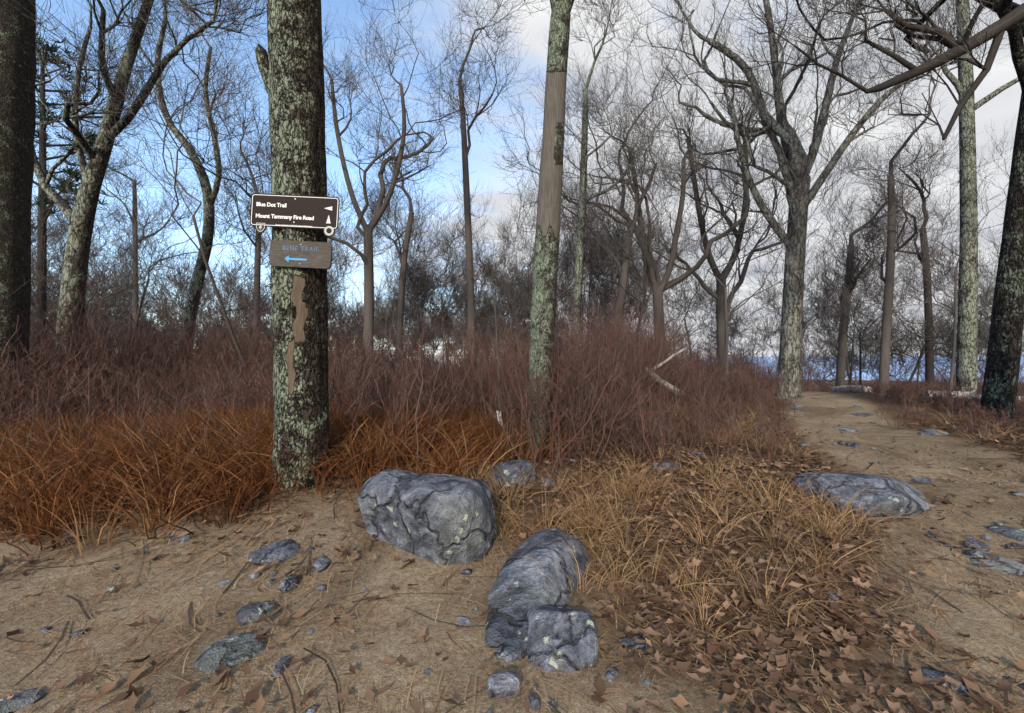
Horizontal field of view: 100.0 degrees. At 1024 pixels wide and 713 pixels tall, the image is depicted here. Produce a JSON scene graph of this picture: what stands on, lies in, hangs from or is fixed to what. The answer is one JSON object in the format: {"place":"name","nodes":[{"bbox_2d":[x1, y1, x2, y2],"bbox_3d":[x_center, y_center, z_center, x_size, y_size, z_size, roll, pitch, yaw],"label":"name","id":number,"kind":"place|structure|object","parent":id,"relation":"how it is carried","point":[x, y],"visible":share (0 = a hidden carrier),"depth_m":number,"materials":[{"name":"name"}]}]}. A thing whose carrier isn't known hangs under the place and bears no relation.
{"place":"outdoors","nodes":[
{"label":"outdoors","id":0,"kind":"place"},
{"bbox_2d":[0,377,1023,712],"bbox_3d":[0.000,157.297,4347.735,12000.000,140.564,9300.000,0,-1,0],"label":"ground","id":1,"kind":"structure","parent":0,"point":[974,619],"depth_m":1.95,"materials":[{"name":"brown soil"}]},
{"bbox_2d":[0,0,36,418],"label":"tree","id":2,"kind":"object","parent":1,"relation":"on","point":[17,96],"visible":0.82,"depth_m":5.16,"materials":[{"name":"brown plant"}]},
{"bbox_2d":[0,688,45,712],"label":"rock","id":3,"kind":"object","parent":1,"relation":"on","point":[17,700],"visible":0.93,"depth_m":1.44,"materials":[{"name":"grey stone"}]},
{"bbox_2d":[40,626,53,632],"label":"rock","id":4,"kind":"object","parent":1,"relation":"on","point":[49,628],"visible":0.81,"depth_m":1.77,"materials":[{"name":"grey stone"}]},
{"bbox_2d":[31,21,122,364],"bbox_3d":[-10.330,-3.274,9.417,2.845,7.751,2.036,0,-1,0],"label":"pine","id":5,"kind":"object","parent":1,"relation":"on","point":[91,138],"depth_m":9.47,"materials":[{"name":"plant"}]},
{"bbox_2d":[107,585,116,592],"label":"rock","id":6,"kind":"object","parent":1,"relation":"on","point":[112,588],"visible":0.94,"depth_m":2.00,"materials":[{"name":"grey stone"}]},
{"bbox_2d":[49,140,195,344],"bbox_3d":[-13.366,-3.608,15.174,3.642,8.380,3.078,1,-1,-32],"label":"tree","id":7,"kind":"object","parent":1,"relation":"on","point":[134,192],"visible":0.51,"depth_m":14.96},
{"bbox_2d":[34,0,266,371],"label":"tree","id":8,"kind":"object","parent":1,"relation":"on","point":[80,215],"visible":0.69,"depth_m":6.94,"materials":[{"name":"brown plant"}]},
{"bbox_2d":[106,0,244,361],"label":"tree","id":9,"kind":"object","parent":1,"relation":"on","point":[196,284],"visible":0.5,"depth_m":8.94,"materials":[{"name":"grey plant"}]},
{"bbox_2d":[178,534,191,542],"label":"rock","id":10,"kind":"object","parent":1,"relation":"on","point":[185,538],"visible":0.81,"depth_m":2.37,"materials":[{"name":"grey stone"}]},
{"bbox_2d":[218,579,229,585],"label":"rock","id":11,"kind":"object","parent":1,"relation":"on","point":[224,582],"visible":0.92,"depth_m":2.02,"materials":[{"name":"grey stone"}]},
{"bbox_2d":[193,631,266,674],"bbox_3d":[-1.054,1.118,1.627,0.249,0.067,0.168,1,-1,-32],"label":"rock","id":12,"kind":"object","parent":1,"relation":"on","point":[216,654],"visible":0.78,"depth_m":1.59,"materials":[{"name":"grey stone"}]},
{"bbox_2d":[200,91,270,371],"bbox_3d":[-7.619,-3.576,12.594,1.812,8.144,3.102,0,-1,-17],"label":"tree","id":13,"kind":"object","parent":1,"relation":"on","point":[257,263],"visible":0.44,"depth_m":12.92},
{"bbox_2d":[234,600,280,625],"bbox_3d":[-1.084,1.091,1.837,0.176,0.060,0.101,1,-1,-31],"label":"rock","id":14,"kind":"object","parent":1,"relation":"on","point":[252,611],"visible":0.78,"depth_m":1.81,"materials":[{"name":"grey stone"}]},
{"bbox_2d":[248,539,300,564],"bbox_3d":[-1.228,1.023,2.234,0.252,0.064,0.191,1,-2,-43],"label":"rock","id":15,"kind":"object","parent":1,"relation":"on","point":[283,550],"visible":0.86,"depth_m":2.19,"materials":[{"name":"grey stone"}]},
{"bbox_2d":[271,656,290,677],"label":"rock","id":16,"kind":"object","parent":1,"relation":"on","point":[282,661],"visible":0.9,"depth_m":1.55,"materials":[{"name":"grey stone"}]},
{"bbox_2d":[279,574,298,592],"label":"rock","id":17,"kind":"object","parent":1,"relation":"on","point":[287,583],"visible":0.92,"depth_m":1.99,"materials":[{"name":"grey stone"}]},
{"bbox_2d":[88,0,492,372],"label":"tree","id":18,"kind":"object","parent":1,"relation":"on","point":[367,255],"visible":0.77,"depth_m":9.45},
{"bbox_2d":[255,0,331,491],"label":"tree trunk","id":19,"kind":"object","parent":1,"relation":"on","point":[290,63],"visible":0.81,"depth_m":2.93,"materials":[{"name":"grey plant"}]},
{"bbox_2d":[250,193,339,236],"bbox_3d":[-1.465,-0.951,2.892,0.596,0.276,0.006,3,-1,0],"label":"trail sign","id":20,"kind":"object","parent":19,"relation":"attached to","point":[294,211],"visible":1,"depth_m":2.89,"materials":[{"name":"black"}]},
{"bbox_2d":[269,240,332,268],"bbox_3d":[-1.421,-0.687,2.892,0.412,0.177,0.024,3,-1,0],"label":"trail sign","id":21,"kind":"object","parent":19,"relation":"attached to","point":[300,254],"visible":1,"depth_m":2.88,"materials":[{"name":"brown wood"}]},
{"bbox_2d":[0,389,599,555],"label":"dry grass","id":22,"kind":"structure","parent":1,"relation":"on","point":[62,477],"depth_m":3.06,"materials":[{"name":"brown plant"}]},
{"bbox_2d":[314,554,331,572],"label":"rock","id":23,"kind":"object","parent":1,"relation":"on","point":[323,562],"visible":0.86,"depth_m":2.12,"materials":[{"name":"grey stone"}]},
{"bbox_2d":[365,101,433,373],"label":"tree","id":24,"kind":"object","parent":1,"relation":"on","point":[403,257],"visible":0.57,"depth_m":11.94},
{"bbox_2d":[358,469,497,564],"bbox_3d":[-0.484,0.896,2.464,0.628,0.453,0.817,1,-2,-42],"label":"rock","id":25,"kind":"object","parent":1,"relation":"on","point":[443,519],"visible":0.86,"depth_m":2.23,"materials":[{"name":"grey stone"}]},
{"bbox_2d":[423,668,432,674],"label":"rock","id":26,"kind":"object","parent":1,"relation":"on","point":[426,670],"visible":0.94,"depth_m":1.51,"materials":[{"name":"grey stone"}]},
{"bbox_2d":[456,616,469,625],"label":"rock","id":27,"kind":"object","parent":1,"relation":"on","point":[463,620],"visible":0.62,"depth_m":1.76,"materials":[{"name":"grey stone"}]},
{"bbox_2d":[429,0,545,372],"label":"tree","id":28,"kind":"object","parent":1,"relation":"on","point":[468,240],"visible":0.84,"depth_m":10.43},
{"bbox_2d":[491,276,499,433],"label":"sapling","id":29,"kind":"object","parent":1,"relation":"on","point":[496,341],"visible":0.59,"depth_m":4.41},
{"bbox_2d":[487,671,520,699],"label":"rock","id":30,"kind":"object","parent":1,"relation":"on","point":[507,683],"visible":0.94,"depth_m":1.44,"materials":[{"name":"grey stone"}]},
{"bbox_2d":[0,406,1023,712],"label":"straw","id":31,"kind":"object","parent":1,"relation":"on","point":[474,688],"visible":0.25,"depth_m":1.96,"materials":[{"name":"brown plant"}]},
{"bbox_2d":[0,273,1023,463],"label":"shrubs","id":32,"kind":"object","parent":1,"relation":"on","point":[423,373],"visible":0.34,"depth_m":5.10,"materials":[{"name":"brown plant"}]},
{"bbox_2d":[0,310,1023,493],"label":"shrubs","id":33,"kind":"object","parent":1,"relation":"on","point":[580,443],"visible":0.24,"depth_m":4.68,"materials":[{"name":"brown plant"}]},
{"bbox_2d":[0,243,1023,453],"bbox_3d":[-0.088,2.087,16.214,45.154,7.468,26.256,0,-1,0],"label":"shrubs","id":34,"kind":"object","parent":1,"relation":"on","point":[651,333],"visible":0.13,"depth_m":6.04,"materials":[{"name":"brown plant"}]},
{"bbox_2d":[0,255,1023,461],"bbox_3d":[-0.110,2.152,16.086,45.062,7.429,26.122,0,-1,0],"label":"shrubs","id":35,"kind":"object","parent":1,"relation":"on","point":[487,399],"visible":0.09,"depth_m":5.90,"materials":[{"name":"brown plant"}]},
{"bbox_2d":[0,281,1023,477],"bbox_3d":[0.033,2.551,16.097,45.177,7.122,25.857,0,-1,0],"label":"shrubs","id":36,"kind":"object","parent":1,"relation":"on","point":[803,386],"visible":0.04,"depth_m":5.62,"materials":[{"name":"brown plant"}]},
{"bbox_2d":[0,408,1023,712],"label":"twigs","id":37,"kind":"object","parent":1,"relation":"on","point":[1006,704],"visible":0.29,"depth_m":2.01,"materials":[{"name":"brown wood"}]},
{"bbox_2d":[0,400,1023,712],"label":"leaf litter","id":38,"kind":"object","parent":1,"relation":"on","point":[764,642],"visible":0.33,"depth_m":1.94,"materials":[{"name":"brown plant"}]},
{"bbox_2d":[489,459,535,486],"bbox_3d":[-0.014,0.940,3.403,0.408,0.210,0.341,0,-1,-17],"label":"rock","id":39,"kind":"object","parent":1,"relation":"on","point":[514,471],"visible":0.58,"depth_m":3.29,"materials":[{"name":"grey stone"}]},
{"bbox_2d":[1,0,1023,386],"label":"trees","id":40,"kind":"object","parent":1,"relation":"on","point":[488,268],"visible":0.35,"depth_m":11.25,"materials":[{"name":"plant"}]},
{"bbox_2d":[21,0,1023,410],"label":"trees","id":41,"kind":"object","parent":1,"relation":"on","point":[727,318],"visible":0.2,"depth_m":12.38,"materials":[{"name":"grey plant"}]},
{"bbox_2d":[21,425,1023,712],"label":"pebbles","id":42,"kind":"object","parent":1,"relation":"on","point":[927,671],"visible":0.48,"depth_m":2.04,"materials":[{"name":"grey stone"}]},
{"bbox_2d":[30,127,1023,403],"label":"dark forest","id":43,"kind":"object","parent":1,"relation":"on","point":[920,359],"visible":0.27,"depth_m":12.04,"materials":[{"name":"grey plant"}]},
{"bbox_2d":[32,187,1023,383],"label":"forest","id":44,"kind":"object","parent":1,"relation":"on","point":[565,307],"visible":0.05,"depth_m":24.53,"materials":[{"name":"brown plant"}]},
{"bbox_2d":[528,696,539,709],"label":"rock","id":45,"kind":"object","parent":1,"relation":"on","point":[535,703],"visible":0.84,"depth_m":1.39,"materials":[{"name":"grey stone"}]},
{"bbox_2d":[484,527,588,663],"bbox_3d":[0.110,1.058,2.018,0.376,0.200,0.939,0,4,23],"label":"boulder","id":46,"kind":"object","parent":1,"relation":"on","point":[519,589],"visible":0.8,"depth_m":1.91,"materials":[{"name":"grey stone"}]},
{"bbox_2d":[524,0,573,456],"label":"tree","id":47,"kind":"object","parent":1,"relation":"on","point":[546,253],"visible":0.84,"depth_m":4.11,"materials":[{"name":"grey plant"}]},
{"bbox_2d":[527,604,598,672],"bbox_3d":[0.174,1.085,1.690,0.268,0.185,0.324,0,-1,-10],"label":"rock","id":48,"kind":"object","parent":1,"relation":"on","point":[569,635],"visible":0.77,"depth_m":1.60,"materials":[{"name":"grey stone"}]},
{"bbox_2d":[534,112,672,390],"bbox_3d":[2.700,-2.675,11.369,2.787,7.311,4.170,-1,-1,35],"label":"tree","id":49,"kind":"object","parent":1,"relation":"on","point":[623,271],"visible":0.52,"depth_m":10.94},
{"bbox_2d":[541,0,668,347],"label":"tree","id":50,"kind":"object","parent":1,"relation":"on","point":[579,268],"visible":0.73,"depth_m":9.92,"materials":[{"name":"grey plant"}]},
{"bbox_2d":[499,0,750,383],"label":"tree","id":51,"kind":"object","parent":1,"relation":"on","point":[653,276],"visible":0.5,"depth_m":11.41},
{"bbox_2d":[646,368,684,396],"bbox_3d":[2.383,0.403,6.694,0.595,0.471,0.110,0,-1,19],"label":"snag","id":52,"kind":"object","parent":1,"relation":"on","point":[671,387],"visible":0.27,"depth_m":6.64,"materials":[{"name":"grey wood"}]},
{"bbox_2d":[652,348,685,369],"bbox_3d":[2.459,0.057,6.803,0.616,0.394,0.057,0,-1,0],"label":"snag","id":53,"kind":"object","parent":52,"relation":"on","point":[671,357],"visible":0.62,"depth_m":6.78,"materials":[{"name":"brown wood"}]},
{"bbox_2d":[653,462,680,471],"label":"rock","id":54,"kind":"object","parent":1,"relation":"on","point":[669,464],"visible":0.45,"depth_m":3.73,"materials":[{"name":"grey stone"}]},
{"bbox_2d":[685,449,702,456],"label":"rock","id":55,"kind":"object","parent":1,"relation":"on","point":[691,451],"visible":0.46,"depth_m":4.28,"materials":[{"name":"grey stone"}]},
{"bbox_2d":[626,70,822,382],"bbox_3d":[6.516,-3.424,12.790,5.436,9.072,3.309,0,-1,0],"label":"tree","id":56,"kind":"object","parent":1,"relation":"on","point":[718,295],"visible":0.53,"depth_m":12.43,"materials":[{"name":"plant"}]},
{"bbox_2d":[455,393,1023,640],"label":"straw tufts","id":57,"kind":"object","parent":1,"relation":"on","point":[597,522],"visible":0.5,"depth_m":2.67,"materials":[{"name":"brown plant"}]},
{"bbox_2d":[623,0,989,397],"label":"tree","id":58,"kind":"object","parent":1,"relation":"on","point":[790,350],"visible":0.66,"depth_m":9.39,"materials":[{"name":"grey plant"}]},
{"bbox_2d":[826,591,839,600],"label":"rock","id":59,"kind":"object","parent":1,"relation":"on","point":[835,597],"visible":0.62,"depth_m":2.05,"materials":[{"name":"grey stone"}]},
{"bbox_2d":[833,427,857,431],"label":"rock","id":60,"kind":"object","parent":1,"relation":"on","point":[848,429],"visible":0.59,"depth_m":5.38,"materials":[{"name":"grey stone"}]},
{"bbox_2d":[830,385,870,391],"bbox_3d":[9.054,0.909,11.429,0.280,0.315,2.264,0,-1,18],"label":"fallen log","id":61,"kind":"object","parent":1,"relation":"on","point":[840,389],"visible":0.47,"depth_m":11.54,"materials":[{"name":"grey wood"}]},
{"bbox_2d":[793,471,931,517],"bbox_3d":[2.640,1.011,3.252,0.939,0.244,0.700,7,-3,-20],"label":"rock","id":62,"kind":"object","parent":1,"relation":"on","point":[909,499],"visible":0.77,"depth_m":3.02,"materials":[{"name":"grey stone"}]},
{"bbox_2d":[851,413,873,416],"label":"rock","id":63,"kind":"object","parent":1,"relation":"on","point":[863,414],"visible":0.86,"depth_m":6.59,"materials":[{"name":"grey stone"}]},
{"bbox_2d":[831,166,918,386],"bbox_3d":[11.432,-2.529,13.642,3.210,8.576,2.115,1,-1,-35],"label":"tree","id":64,"kind":"object","parent":1,"relation":"on","point":[841,364],"visible":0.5,"depth_m":13.89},
{"bbox_2d":[745,0,1023,139],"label":"tree","id":65,"kind":"object","parent":1,"relation":"on","point":[997,34],"visible":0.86,"depth_m":4.57,"materials":[{"name":"brown plant"}]},
{"bbox_2d":[846,113,946,389],"bbox_3d":[11.661,-2.381,13.092,2.316,8.358,4.221,-1,-1,40],"label":"tree","id":66,"kind":"object","parent":1,"relation":"on","point":[929,364],"visible":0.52,"depth_m":12.94,"materials":[{"name":"brown plant"}]},
{"bbox_2d":[846,36,950,392],"bbox_3d":[9.852,-3.744,11.103,2.504,10.805,2.243,1,-2,-41],"label":"tree","id":67,"kind":"object","parent":1,"relation":"on","point":[885,346],"visible":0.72,"depth_m":10.93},
{"bbox_2d":[796,0,1023,418],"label":"tree","id":68,"kind":"object","parent":1,"relation":"on","point":[1002,367],"visible":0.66,"depth_m":5.93,"materials":[{"name":"black plant"}]},
{"bbox_2d":[920,429,948,434],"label":"rock","id":69,"kind":"object","parent":1,"relation":"on","point":[937,432],"visible":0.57,"depth_m":5.12,"materials":[{"name":"grey stone"}]},
{"bbox_2d":[899,0,1023,391],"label":"tree","id":70,"kind":"object","parent":1,"relation":"on","point":[967,353],"visible":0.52,"depth_m":8.91,"materials":[{"name":"grey plant"}]},
{"bbox_2d":[924,391,1023,402],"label":"fallen log","id":71,"kind":"object","parent":1,"relation":"on","point":[927,392],"visible":0.2,"depth_m":8.25,"materials":[{"name":"grey wood"}]},
{"bbox_2d":[962,540,989,551],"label":"rock","id":72,"kind":"object","parent":1,"relation":"on","point":[979,544],"visible":0.78,"depth_m":2.53,"materials":[{"name":"grey stone"}]},
{"bbox_2d":[962,550,1023,575],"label":"rock","id":73,"kind":"object","parent":1,"relation":"on","point":[1013,567],"visible":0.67,"depth_m":2.31,"materials":[{"name":"grey stone"}]},
{"bbox_2d":[986,525,1023,541],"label":"rock","id":74,"kind":"object","parent":1,"relation":"on","point":[1015,533],"visible":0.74,"depth_m":2.68,"materials":[{"name":"grey stone"}]},
{"bbox_2d":[1010,492,1023,495],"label":"rock","id":75,"kind":"object","parent":1,"relation":"on","point":[1018,494],"visible":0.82,"depth_m":3.24,"materials":[{"name":"grey stone"}]},
{"bbox_2d":[31,0,1023,364],"label":"sky","id":76,"kind":"structure","parent":0,"point":[1001,110],"materials":[{"name":"blue"}]},
{"bbox_2d":[668,356,1023,382],"bbox_3d":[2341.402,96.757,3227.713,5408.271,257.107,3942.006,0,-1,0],"label":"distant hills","id":77,"kind":"structure","parent":0,"point":[870,374],"depth_m":3974.34,"materials":[{"name":"blue"}]}
]}

